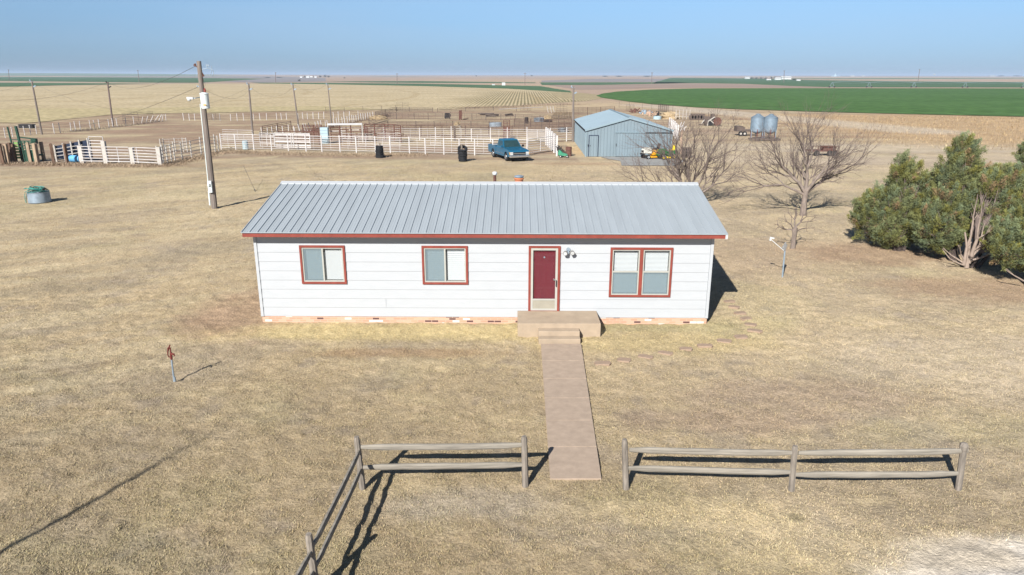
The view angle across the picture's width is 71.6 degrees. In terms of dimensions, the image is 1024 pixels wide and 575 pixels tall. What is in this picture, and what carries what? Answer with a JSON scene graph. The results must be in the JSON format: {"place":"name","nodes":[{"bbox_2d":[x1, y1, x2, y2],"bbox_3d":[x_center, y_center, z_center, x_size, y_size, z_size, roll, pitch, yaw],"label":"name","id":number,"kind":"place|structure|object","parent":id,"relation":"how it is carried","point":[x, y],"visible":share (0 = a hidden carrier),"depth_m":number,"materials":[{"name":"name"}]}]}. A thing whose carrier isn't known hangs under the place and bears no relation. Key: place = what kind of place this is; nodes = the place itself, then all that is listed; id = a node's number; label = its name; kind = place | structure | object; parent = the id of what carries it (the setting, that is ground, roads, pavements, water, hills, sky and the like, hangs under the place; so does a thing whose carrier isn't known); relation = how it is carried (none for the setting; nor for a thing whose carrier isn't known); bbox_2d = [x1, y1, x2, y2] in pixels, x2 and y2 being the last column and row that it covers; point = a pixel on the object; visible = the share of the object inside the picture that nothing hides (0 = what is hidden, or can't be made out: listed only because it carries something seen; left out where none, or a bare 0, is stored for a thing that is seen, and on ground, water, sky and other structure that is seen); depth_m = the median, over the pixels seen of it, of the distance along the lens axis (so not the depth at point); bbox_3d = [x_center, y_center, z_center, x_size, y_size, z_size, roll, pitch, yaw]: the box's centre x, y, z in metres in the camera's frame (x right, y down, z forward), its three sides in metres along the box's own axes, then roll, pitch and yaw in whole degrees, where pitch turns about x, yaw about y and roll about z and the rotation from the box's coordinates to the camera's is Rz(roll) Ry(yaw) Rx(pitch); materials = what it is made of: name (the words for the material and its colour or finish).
{"place":"outdoors","nodes":[
{"label":"outdoors","id":0,"kind":"place"},
{"bbox_2d":[0,83,124,86],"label":"wheat field","id":1,"kind":"structure","parent":0,"point":[21,84],"depth_m":506.90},
{"bbox_2d":[0,81,198,83],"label":"tan field","id":2,"kind":"structure","parent":0,"point":[86,82],"depth_m":622.09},
{"bbox_2d":[0,77,252,82],"bbox_3d":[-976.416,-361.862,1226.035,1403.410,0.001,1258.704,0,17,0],"label":"wheat field","id":3,"kind":"structure","parent":0,"point":[124,79],"depth_m":959.30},
{"bbox_2d":[0,106,369,122],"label":"stubble field","id":4,"kind":"structure","parent":0,"point":[27,115],"depth_m":147.54,"materials":[{"name":"plant"}]},
{"bbox_2d":[77,76,325,82],"bbox_3d":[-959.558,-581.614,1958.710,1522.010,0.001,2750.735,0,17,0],"label":"bare field","id":5,"kind":"structure","parent":0,"point":[287,79],"depth_m":1268.92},
{"bbox_2d":[0,84,601,122],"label":"stubble field","id":6,"kind":"structure","parent":0,"point":[376,97],"depth_m":243.64,"materials":[{"name":"plant"}]},
{"bbox_2d":[269,83,571,92],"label":"wheat field","id":7,"kind":"structure","parent":0,"point":[540,88],"depth_m":488.68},
{"bbox_2d":[331,81,535,82],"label":"wheat field","id":8,"kind":"structure","parent":0,"point":[430,82],"depth_m":686.51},
{"bbox_2d":[0,73,1023,574],"bbox_3d":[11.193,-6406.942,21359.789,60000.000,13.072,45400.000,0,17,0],"label":"ground","id":9,"kind":"structure","parent":0,"point":[956,553],"depth_m":18.27,"materials":[{"name":"beige plant"}]},
{"bbox_2d":[2,143,10,162],"bbox_3d":[-43.319,-11.433,60.854,0.324,1.790,0.287,0,17,0],"label":"timber post","id":10,"kind":"object","parent":9,"relation":"on","point":[6,152],"visible":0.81,"depth_m":60.74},
{"bbox_2d":[7,126,42,161],"bbox_3d":[-42.576,-12.552,62.037,2.385,3.059,0.950,0,17,0],"label":"squeeze chute","id":11,"kind":"object","parent":9,"relation":"on","point":[24,152],"visible":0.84,"depth_m":61.74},
{"bbox_2d":[25,142,31,161],"bbox_3d":[-42.083,-11.739,61.844,0.248,1.807,0.240,-4,17,-15],"label":"timber post","id":12,"kind":"object","parent":9,"relation":"on","point":[28,151],"visible":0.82,"depth_m":61.72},
{"bbox_2d":[31,143,39,163],"bbox_3d":[-40.827,-11.466,60.879,0.321,1.844,0.300,3,17,10],"label":"timber post","id":13,"kind":"object","parent":9,"relation":"on","point":[35,153],"visible":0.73,"depth_m":60.76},
{"bbox_2d":[29,80,42,134],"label":"utility pole","id":14,"kind":"object","parent":9,"relation":"on","point":[39,122],"visible":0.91,"depth_m":89.13,"materials":[{"name":"brown wood"}]},
{"bbox_2d":[26,190,51,203],"bbox_3d":[-28.424,-5.450,42.659,1.209,0.630,1.209,0,17,0],"label":"stock tank","id":15,"kind":"object","parent":9,"relation":"on","point":[39,197],"visible":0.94,"depth_m":42.23,"materials":[{"name":"metal"}]},
{"bbox_2d":[24,186,47,202],"bbox_3d":[-28.474,-5.614,42.615,1.377,0.947,0.996,-5,17,-17],"label":"garden hose","id":16,"kind":"object","parent":15,"relation":"on","point":[38,189],"visible":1,"depth_m":42.35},
{"bbox_2d":[39,141,45,160],"bbox_3d":[-41.576,-12.036,62.858,0.244,1.794,0.240,-1,17,-4],"label":"timber post","id":17,"kind":"object","parent":9,"relation":"on","point":[42,151],"visible":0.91,"depth_m":62.78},
{"bbox_2d":[62,143,68,162],"bbox_3d":[-38.285,-11.453,60.917,0.241,1.806,0.220,8,18,24],"label":"timber post","id":18,"kind":"object","parent":9,"relation":"on","point":[65,152],"visible":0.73,"depth_m":60.81,"materials":[{"name":"brown wood"}]},
{"bbox_2d":[3,117,133,137],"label":"line post fence","id":19,"kind":"object","parent":9,"relation":"on","point":[64,126],"visible":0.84,"depth_m":92.80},
{"bbox_2d":[53,138,92,161],"bbox_3d":[-38.641,-12.112,62.449,2.900,1.984,0.321,-5,17,-17],"label":"blue panel fence","id":20,"kind":"object","parent":9,"relation":"on","point":[71,150],"visible":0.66,"depth_m":62.42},
{"bbox_2d":[68,155,79,161],"bbox_3d":[-38.294,-11.267,62.041,1.100,0.600,0.600,0,17,0],"label":"barrel","id":21,"kind":"object","parent":9,"relation":"on","point":[73,158],"visible":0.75,"depth_m":61.78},
{"bbox_2d":[77,147,85,162],"bbox_3d":[-37.175,-11.423,61.298,0.340,1.530,0.280,0,17,0],"label":"gate post","id":22,"kind":"object","parent":9,"relation":"on","point":[81,157],"visible":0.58,"depth_m":61.19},
{"bbox_2d":[77,146,102,161],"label":"pipe gate","id":23,"kind":"structure","parent":22,"relation":"attached to","point":[89,149],"depth_m":60.95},
{"bbox_2d":[88,136,102,159],"bbox_3d":[-36.018,-11.999,61.674,1.514,2.221,0.080,4,17,13],"label":"arch frame","id":24,"kind":"object","parent":9,"relation":"on","point":[94,143],"visible":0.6,"depth_m":61.56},
{"bbox_2d":[100,141,108,163],"bbox_3d":[-34.952,-11.554,60.940,0.340,1.994,0.280,0,17,0],"label":"gate post","id":25,"kind":"object","parent":9,"relation":"on","point":[103,146],"visible":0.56,"depth_m":60.79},
{"bbox_2d":[106,81,113,126],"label":"utility pole","id":26,"kind":"object","parent":9,"relation":"on","point":[108,86],"visible":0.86,"depth_m":102.76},
{"bbox_2d":[61,120,163,131],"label":"dry weeds","id":27,"kind":"object","parent":9,"relation":"on","point":[83,129],"visible":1,"depth_m":99.86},
{"bbox_2d":[0,151,231,167],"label":"dry weeds","id":28,"kind":"object","parent":9,"relation":"on","point":[180,161],"visible":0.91,"depth_m":60.32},
{"bbox_2d":[128,147,135,163],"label":"gate post","id":29,"kind":"object","parent":9,"relation":"on","point":[131,155],"visible":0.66,"depth_m":60.59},
{"bbox_2d":[105,147,129,162],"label":"pipe gate","id":30,"kind":"structure","parent":29,"relation":"attached to","point":[118,158],"depth_m":60.76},
{"bbox_2d":[155,147,162,164],"bbox_3d":[-29.711,-11.007,59.811,0.340,1.613,0.280,0,17,0],"label":"gate post","id":31,"kind":"object","parent":9,"relation":"on","point":[159,155],"visible":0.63,"depth_m":59.66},
{"bbox_2d":[132,147,156,162],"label":"pipe gate","id":32,"kind":"structure","parent":31,"relation":"attached to","point":[136,150],"depth_m":60.20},
{"bbox_2d":[167,345,175,381],"bbox_3d":[-8.446,1.938,17.706,0.207,1.084,0.081,1,17,5],"label":"yard hydrant","id":33,"kind":"object","parent":9,"relation":"on","point":[171,358],"visible":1,"depth_m":17.66,"materials":[{"name":"metal"}]},
{"bbox_2d":[159,138,187,152],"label":"corral fence","id":34,"kind":"object","parent":9,"relation":"on","point":[174,144],"visible":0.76,"depth_m":69.85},
{"bbox_2d":[155,134,218,162],"bbox_3d":[-29.796,-12.731,65.255,0.534,1.788,11.532,1,17,3],"label":"corral fence","id":35,"kind":"object","parent":9,"relation":"on","point":[180,146],"visible":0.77,"depth_m":64.04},
{"bbox_2d":[186,61,217,208],"bbox_3d":[-17.069,-8.285,39.739,1.485,8.380,0.698,0,17,0],"label":"utility pole","id":36,"kind":"object","parent":9,"relation":"on","point":[204,100],"visible":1,"depth_m":39.73,"materials":[{"name":"brown wood"}]},
{"bbox_2d":[246,82,253,134],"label":"utility pole","id":37,"kind":"object","parent":9,"relation":"on","point":[251,119],"visible":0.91,"depth_m":88.94,"materials":[{"name":"brown wood"}]},
{"bbox_2d":[182,111,357,120],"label":"line post fence","id":38,"kind":"object","parent":9,"relation":"on","point":[266,116],"visible":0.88,"depth_m":119.07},
{"bbox_2d":[262,121,291,132],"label":"pipe fence","id":39,"kind":"object","parent":9,"relation":"on","point":[277,126],"visible":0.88,"depth_m":94.84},
{"bbox_2d":[259,131,307,140],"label":"pipe fence","id":40,"kind":"object","parent":9,"relation":"on","point":[276,136],"visible":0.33,"depth_m":82.73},
{"bbox_2d":[273,133,310,147],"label":"board gate","id":41,"kind":"structure","parent":9,"relation":"on","point":[293,138],"depth_m":72.51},
{"bbox_2d":[291,83,299,130],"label":"utility pole","id":42,"kind":"object","parent":9,"relation":"on","point":[295,105],"visible":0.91,"depth_m":93.34,"materials":[{"name":"brown wood"}]},
{"bbox_2d":[278,131,319,144],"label":"pipe fence","id":43,"kind":"object","parent":9,"relation":"on","point":[304,137],"visible":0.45,"depth_m":77.51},
{"bbox_2d":[302,125,321,137],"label":"pipe fence","id":44,"kind":"object","parent":9,"relation":"on","point":[313,129],"visible":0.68,"depth_m":86.08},
{"bbox_2d":[211,148,432,157],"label":"dry weeds","id":45,"kind":"object","parent":9,"relation":"on","point":[324,155],"visible":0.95,"depth_m":68.39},
{"bbox_2d":[320,127,329,143],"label":"cabinet","id":46,"kind":"object","parent":9,"relation":"on","point":[324,131],"visible":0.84,"depth_m":78.69,"materials":[{"name":"metal"}]},
{"bbox_2d":[293,112,372,132],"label":"line post fence","id":47,"kind":"object","parent":9,"relation":"on","point":[333,121],"visible":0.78,"depth_m":107.09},
{"bbox_2d":[327,123,363,142],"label":"loading frame","id":48,"kind":"object","parent":9,"relation":"on","point":[350,124],"visible":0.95,"depth_m":79.61,"materials":[{"name":"white paint"}]},
{"bbox_2d":[308,113,389,130],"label":"dry weeds","id":49,"kind":"object","parent":9,"relation":"on","point":[360,120],"visible":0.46,"depth_m":111.59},
{"bbox_2d":[330,127,367,140],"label":"pipe fence","id":50,"kind":"object","parent":9,"relation":"on","point":[346,131],"visible":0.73,"depth_m":82.68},
{"bbox_2d":[219,134,527,154],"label":"corral fence","id":51,"kind":"object","parent":9,"relation":"on","point":[355,143],"visible":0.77,"depth_m":69.77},
{"bbox_2d":[364,124,401,141],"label":"pipe fence","id":52,"kind":"object","parent":9,"relation":"on","point":[384,130],"visible":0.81,"depth_m":81.56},
{"bbox_2d":[375,107,432,115],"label":"pipe fence","id":53,"kind":"object","parent":9,"relation":"on","point":[396,109],"visible":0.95,"depth_m":144.78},
{"bbox_2d":[295,435,528,574],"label":"split rail fence","id":54,"kind":"object","parent":9,"relation":"on","point":[310,557],"visible":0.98,"depth_m":13.02,"materials":[{"name":"grey wood"}]},
{"bbox_2d":[402,125,511,136],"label":"pipe fence","id":55,"kind":"object","parent":9,"relation":"on","point":[488,129],"visible":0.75,"depth_m":88.25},
{"bbox_2d":[361,121,574,135],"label":"pipe fence","id":56,"kind":"object","parent":9,"relation":"on","point":[541,125],"visible":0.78,"depth_m":96.47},
{"bbox_2d":[368,112,571,123],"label":"pipe fence","id":57,"kind":"object","parent":9,"relation":"on","point":[396,115],"visible":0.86,"depth_m":119.24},
{"bbox_2d":[401,126,544,140],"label":"corral fence","id":58,"kind":"object","parent":9,"relation":"on","point":[451,134],"visible":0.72,"depth_m":82.02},
{"bbox_2d":[437,107,516,111],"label":"pipe fence","id":59,"kind":"object","parent":9,"relation":"on","point":[476,108],"visible":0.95,"depth_m":149.02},
{"bbox_2d":[241,171,727,324],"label":"house","id":60,"kind":"structure","parent":9,"relation":"on","point":[494,251],"depth_m":21.78,"materials":[{"name":"paint"}]},
{"bbox_2d":[299,245,346,283],"bbox_3d":[-5.744,-0.717,21.670,1.374,1.204,0.229,0,17,0],"label":"window","id":61,"kind":"structure","parent":60,"relation":"in","point":[320,264],"depth_m":21.68,"materials":[{"name":"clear glass"}]},
{"bbox_2d":[421,246,467,284],"bbox_3d":[-2.034,-0.701,21.639,1.394,1.204,0.229,0,17,0],"label":"window","id":62,"kind":"structure","parent":60,"relation":"in","point":[440,264],"depth_m":21.66,"materials":[{"name":"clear glass"}]},
{"bbox_2d":[530,248,557,310],"bbox_3d":[0.981,-0.247,21.674,0.821,1.980,0.152,0,17,0],"label":"storm door","id":63,"kind":"structure","parent":60,"relation":"in","point":[535,304],"depth_m":21.83,"materials":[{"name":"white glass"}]},
{"bbox_2d":[533,250,555,298],"bbox_3d":[0.981,-0.244,21.719,0.758,1.949,0.076,0,17,0],"label":"door","id":64,"kind":"structure","parent":60,"relation":"in","point":[544,261],"depth_m":21.66,"materials":[{"name":"wood"}]},
{"bbox_2d":[609,247,673,296],"bbox_3d":[3.910,-0.479,21.648,1.884,1.554,0.233,0,17,0],"label":"window","id":65,"kind":"structure","parent":60,"relation":"in","point":[634,271],"depth_m":21.65,"materials":[{"name":"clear glass"}]},
{"bbox_2d":[503,120,509,137],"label":"tall gate","id":66,"kind":"structure","parent":9,"relation":"on","point":[505,123],"depth_m":84.97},
{"bbox_2d":[488,138,529,160],"bbox_3d":[-0.343,-12.749,65.127,2.280,1.787,5.700,-7,18,-21],"label":"pickup truck","id":67,"kind":"object","parent":9,"relation":"on","point":[508,148],"visible":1,"depth_m":63.97,"materials":[{"name":"teal paint"}]},
{"bbox_2d":[0,163,1023,281],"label":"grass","id":68,"kind":"structure","parent":9,"relation":"on","point":[379,174],"depth_m":40.58,"materials":[{"name":"plant"}]},
{"bbox_2d":[469,103,589,107],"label":"dry weeds","id":69,"kind":"object","parent":9,"relation":"on","point":[525,105],"visible":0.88,"depth_m":171.27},
{"bbox_2d":[514,118,571,126],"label":"pipe fence","id":70,"kind":"object","parent":9,"relation":"on","point":[549,123],"visible":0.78,"depth_m":103.39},
{"bbox_2d":[545,127,557,155],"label":"corral fence","id":71,"kind":"object","parent":9,"relation":"on","point":[548,132],"visible":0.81,"depth_m":71.84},
{"bbox_2d":[528,136,552,152],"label":"pipe gate","id":72,"kind":"structure","parent":71,"relation":"attached to","point":[540,144],"depth_m":69.56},
{"bbox_2d":[517,311,600,343],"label":"porch steps","id":73,"kind":"structure","parent":9,"relation":"on","point":[558,327],"depth_m":20.89,"materials":[{"name":"concrete"}]},
{"bbox_2d":[553,111,571,118],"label":"pallet stack","id":74,"kind":"object","parent":9,"relation":"on","point":[567,113],"visible":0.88,"depth_m":124.15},
{"bbox_2d":[571,86,576,141],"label":"utility pole","id":75,"kind":"object","parent":9,"relation":"on","point":[573,93],"visible":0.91,"depth_m":80.96,"materials":[{"name":"brown wood"}]},
{"bbox_2d":[574,106,614,114],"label":"pipe fence","id":76,"kind":"object","parent":9,"relation":"on","point":[588,108],"visible":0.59,"depth_m":134.16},
{"bbox_2d":[594,361,610,365],"bbox_3d":[2.426,2.036,19.016,0.447,0.060,0.259,0,17,0],"label":"stepping stone","id":77,"kind":"object","parent":9,"relation":"on","point":[604,363],"visible":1,"depth_m":18.94,"materials":[{"name":"stone"}]},
{"bbox_2d":[574,109,673,156],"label":"metal shed","id":78,"kind":"structure","parent":9,"relation":"on","point":[602,133],"depth_m":66.40,"materials":[{"name":"metal"}]},
{"bbox_2d":[588,135,598,156],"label":"walk door","id":79,"kind":"structure","parent":78,"relation":"in","point":[594,139],"depth_m":66.50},
{"bbox_2d":[615,133,645,156],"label":"sliding door","id":80,"kind":"structure","parent":78,"relation":"in","point":[623,150],"depth_m":66.32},
{"bbox_2d":[645,133,670,155],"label":"sliding door","id":81,"kind":"structure","parent":78,"relation":"in","point":[657,137],"depth_m":66.21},
{"bbox_2d":[603,157,683,165],"bbox_3d":[11.866,-11.285,63.334,7.098,0.001,6.660,0,17,0],"label":"shed apron","id":82,"kind":"object","parent":9,"relation":"on","point":[651,161],"visible":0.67,"depth_m":63.69,"materials":[{"name":"concrete"}]},
{"bbox_2d":[640,143,661,158],"bbox_3d":[12.756,-12.529,65.227,1.942,1.352,1.171,-7,18,-22],"label":"riding mower","id":83,"kind":"object","parent":82,"relation":"on","point":[652,154],"visible":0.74,"depth_m":64.94,"materials":[{"name":"metal"}]},
{"bbox_2d":[660,111,681,118],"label":"straw pile","id":84,"kind":"object","parent":9,"relation":"on","point":[664,115],"visible":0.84,"depth_m":123.70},
{"bbox_2d":[668,118,678,139],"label":"white post row","id":85,"kind":"object","parent":9,"relation":"on","point":[675,125],"visible":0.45,"depth_m":89.21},
{"bbox_2d":[604,98,760,194],"bbox_3d":[10.127,-7.975,41.620,9.543,6.492,6.967,0,17,0],"label":"bare tree","id":86,"kind":"object","parent":9,"relation":"on","point":[677,173],"visible":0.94,"depth_m":41.87,"materials":[{"name":"brown plant"}]},
{"bbox_2d":[675,110,704,119],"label":"farm rake","id":87,"kind":"object","parent":9,"relation":"on","point":[695,116],"visible":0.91,"depth_m":121.98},
{"bbox_2d":[697,343,712,347],"bbox_3d":[5.511,1.664,20.272,0.450,0.060,0.230,1,17,4],"label":"stepping stone","id":88,"kind":"object","parent":9,"relation":"on","point":[702,345],"visible":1,"depth_m":20.21,"materials":[{"name":"stone"}]},
{"bbox_2d":[699,112,721,125],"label":"old tractor","id":89,"kind":"object","parent":9,"relation":"on","point":[709,120],"visible":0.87,"depth_m":107.51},
{"bbox_2d":[734,126,760,135],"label":"flatbed trailer","id":90,"kind":"object","parent":9,"relation":"on","point":[743,131],"visible":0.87,"depth_m":89.61,"materials":[{"name":"metal"}]},
{"bbox_2d":[750,113,764,137],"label":"grain bin","id":91,"kind":"object","parent":9,"relation":"on","point":[757,120],"visible":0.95,"depth_m":83.32,"materials":[{"name":"metal"}]},
{"bbox_2d":[748,135,780,140],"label":"scrap heap","id":92,"kind":"object","parent":9,"relation":"on","point":[756,139],"visible":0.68,"depth_m":82.85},
{"bbox_2d":[763,114,777,137],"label":"grain bin","id":93,"kind":"object","parent":9,"relation":"on","point":[771,120],"visible":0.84,"depth_m":82.90,"materials":[{"name":"metal"}]},
{"bbox_2d":[769,237,786,276],"bbox_3d":[10.077,-1.116,27.000,0.718,1.656,0.183,-3,17,-10],"label":"dish mast","id":94,"kind":"object","parent":9,"relation":"on","point":[784,247],"visible":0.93,"depth_m":26.91,"materials":[{"name":"metal"}]},
{"bbox_2d":[773,206,816,248],"bbox_3d":[12.559,-2.639,31.675,2.058,1.993,1.387,0,17,0],"label":"stump tree","id":95,"kind":"object","parent":9,"relation":"on","point":[794,230],"visible":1,"depth_m":31.56,"materials":[{"name":"brown plant"}]},
{"bbox_2d":[622,438,968,491],"bbox_3d":[5.207,3.326,13.111,6.400,1.124,0.194,0,17,0],"label":"split rail fence","id":96,"kind":"object","parent":9,"relation":"on","point":[962,450],"visible":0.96,"depth_m":13.06,"materials":[{"name":"grey wood"}]},
{"bbox_2d":[709,91,891,215],"bbox_3d":[15.321,-7.239,38.468,8.860,6.924,6.638,0,17,0],"label":"bare tree","id":97,"kind":"object","parent":9,"relation":"on","point":[806,189],"visible":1,"depth_m":38.63,"materials":[{"name":"brown plant"}]},
{"bbox_2d":[810,145,835,155],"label":"field trailer","id":98,"kind":"object","parent":9,"relation":"on","point":[830,150],"visible":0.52,"depth_m":67.62,"materials":[{"name":"metal"}]},
{"bbox_2d":[846,149,943,250],"bbox_3d":[17.223,-3.900,31.404,4.178,4.554,3.715,0,17,0],"label":"juniper","id":99,"kind":"object","parent":9,"relation":"on","point":[886,215],"visible":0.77,"depth_m":30.92,"materials":[{"name":"green plant"}]},
{"bbox_2d":[829,81,1023,87],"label":"pivot sprinkler","id":100,"kind":"object","parent":9,"relation":"on","point":[916,86],"visible":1,"depth_m":441.74,"materials":[{"name":"metal"}]},
{"bbox_2d":[908,130,991,260],"bbox_3d":[18.455,-3.811,29.608,3.788,5.386,3.345,0,17,0],"label":"juniper","id":101,"kind":"object","parent":9,"relation":"on","point":[947,226],"visible":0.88,"depth_m":29.05,"materials":[{"name":"green plant"}]},
{"bbox_2d":[942,159,1023,268],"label":"juniper","id":102,"kind":"object","parent":9,"relation":"on","point":[998,192],"visible":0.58,"depth_m":28.36,"materials":[{"name":"green plant"}]},
{"bbox_2d":[979,186,1023,281],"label":"juniper","id":103,"kind":"object","parent":9,"relation":"on","point":[1006,238],"visible":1,"depth_m":25.97,"materials":[{"name":"green plant"}]},
{"bbox_2d":[1011,140,1023,181],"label":"juniper","id":104,"kind":"object","parent":9,"relation":"on","point":[1019,154],"visible":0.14,"depth_m":33.28,"materials":[{"name":"green plant"}]},
{"bbox_2d":[0,0,1023,75],"label":"sky","id":105,"kind":"structure","parent":0,"point":[410,37],"materials":[{"name":"blue"}]},
{"bbox_2d":[541,344,600,479],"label":"path","id":106,"kind":"structure","parent":0,"point":[572,450],"depth_m":15.98,"materials":[{"name":"concrete"}]},
{"bbox_2d":[542,79,664,81],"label":"bare field","id":107,"kind":"structure","parent":0,"point":[613,80],"depth_m":937.79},
{"bbox_2d":[539,82,680,84],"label":"wheat field","id":108,"kind":"structure","parent":0,"point":[579,83],"depth_m":622.85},
{"bbox_2d":[550,84,808,89],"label":"bare field","id":109,"kind":"structure","parent":0,"point":[599,87],"depth_m":467.60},
{"bbox_2d":[597,88,1023,115],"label":"wheat field","id":110,"kind":"structure","parent":0,"point":[981,101],"depth_m":223.04,"materials":[{"name":"plant"}]},
{"bbox_2d":[656,78,1023,86],"bbox_3d":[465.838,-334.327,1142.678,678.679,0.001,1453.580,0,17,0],"label":"wheat field","id":111,"kind":"structure","parent":0,"point":[816,83],"depth_m":709.08,"materials":[{"name":"plant"}]},
{"bbox_2d":[684,112,1023,149],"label":"tall grass","id":112,"kind":"structure","parent":0,"point":[940,124],"depth_m":103.82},
{"bbox_2d":[758,77,1023,79],"bbox_3d":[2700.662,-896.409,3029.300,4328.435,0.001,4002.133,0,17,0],"label":"tan field","id":113,"kind":"structure","parent":0,"point":[903,77],"depth_m":2258.34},
{"bbox_2d":[773,78,1010,78],"bbox_3d":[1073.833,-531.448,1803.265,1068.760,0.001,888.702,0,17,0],"label":"wheat field","id":114,"kind":"structure","parent":0,"point":[900,78],"depth_m":1663.33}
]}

